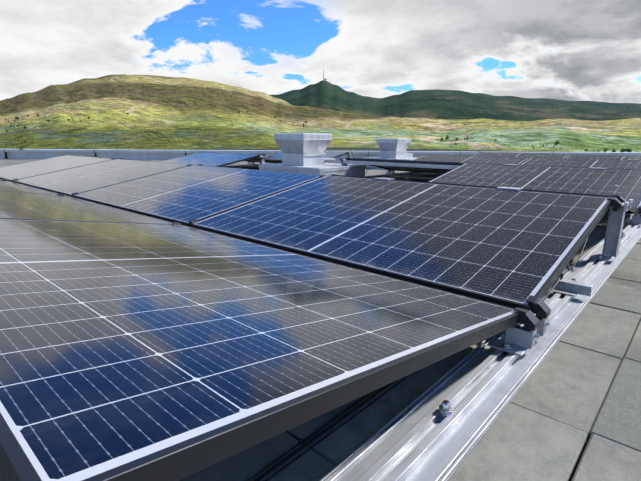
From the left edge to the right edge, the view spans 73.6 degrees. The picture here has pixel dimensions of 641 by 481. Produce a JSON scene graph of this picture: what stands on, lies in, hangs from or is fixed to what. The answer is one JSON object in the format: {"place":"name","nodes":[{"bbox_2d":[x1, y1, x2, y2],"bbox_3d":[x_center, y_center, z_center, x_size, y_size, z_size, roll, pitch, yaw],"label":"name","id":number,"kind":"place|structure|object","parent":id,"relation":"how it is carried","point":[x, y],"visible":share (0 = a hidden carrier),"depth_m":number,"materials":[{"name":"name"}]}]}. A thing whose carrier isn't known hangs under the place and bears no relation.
{"place":"outdoors","nodes":[
{"label":"outdoors","id":0,"kind":"place"},
{"bbox_2d":[0,74,640,151],"bbox_3d":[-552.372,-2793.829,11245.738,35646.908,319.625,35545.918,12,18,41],"label":"terrain","id":1,"kind":"structure","parent":0,"point":[423,119],"depth_m":642.35,"materials":[{"name":"green plant"}]},
{"bbox_2d":[5,99,631,151],"bbox_3d":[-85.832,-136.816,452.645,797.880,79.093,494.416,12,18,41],"label":"trees","id":2,"kind":"object","parent":1,"relation":"on","point":[555,143],"visible":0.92,"depth_m":377.84,"materials":[{"name":"green plant"}]},
{"bbox_2d":[0,0,640,103],"label":"sky","id":3,"kind":"structure","parent":0,"point":[568,50],"materials":[{"name":"white"}]},
{"bbox_2d":[207,147,640,480],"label":"roof slab","id":4,"kind":"structure","parent":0,"point":[379,149],"depth_m":23.43,"materials":[{"name":"grey concrete"}]},
{"bbox_2d":[0,159,640,480],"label":"roof pavers","id":5,"kind":"object","parent":4,"relation":"on","point":[582,384],"depth_m":0.89,"materials":[{"name":"concrete"}]},
{"bbox_2d":[259,133,365,176],"bbox_3d":[-0.120,-1.180,6.026,1.179,0.635,0.969,12,18,41],"label":"roof fan unit","id":6,"kind":"object","parent":5,"relation":"on","point":[303,153],"visible":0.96,"depth_m":5.81,"materials":[{"name":"metal"}]},
{"bbox_2d":[0,151,640,480],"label":"solar array","id":7,"kind":"object","parent":5,"relation":"on","point":[177,319],"visible":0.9,"depth_m":1.05,"materials":[{"name":"black"}]},
{"bbox_2d":[362,139,416,168],"bbox_3d":[1.526,-1.720,8.476,1.119,0.574,0.919,12,18,41],"label":"roof fan unit","id":8,"kind":"object","parent":5,"relation":"on","point":[393,149],"visible":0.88,"depth_m":8.32,"materials":[{"name":"metal"}]},
{"bbox_2d":[0,143,640,159],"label":"parapet wall","id":9,"kind":"structure","parent":4,"relation":"on","point":[21,153],"depth_m":11.30,"materials":[{"name":"grey concrete"}]}
]}

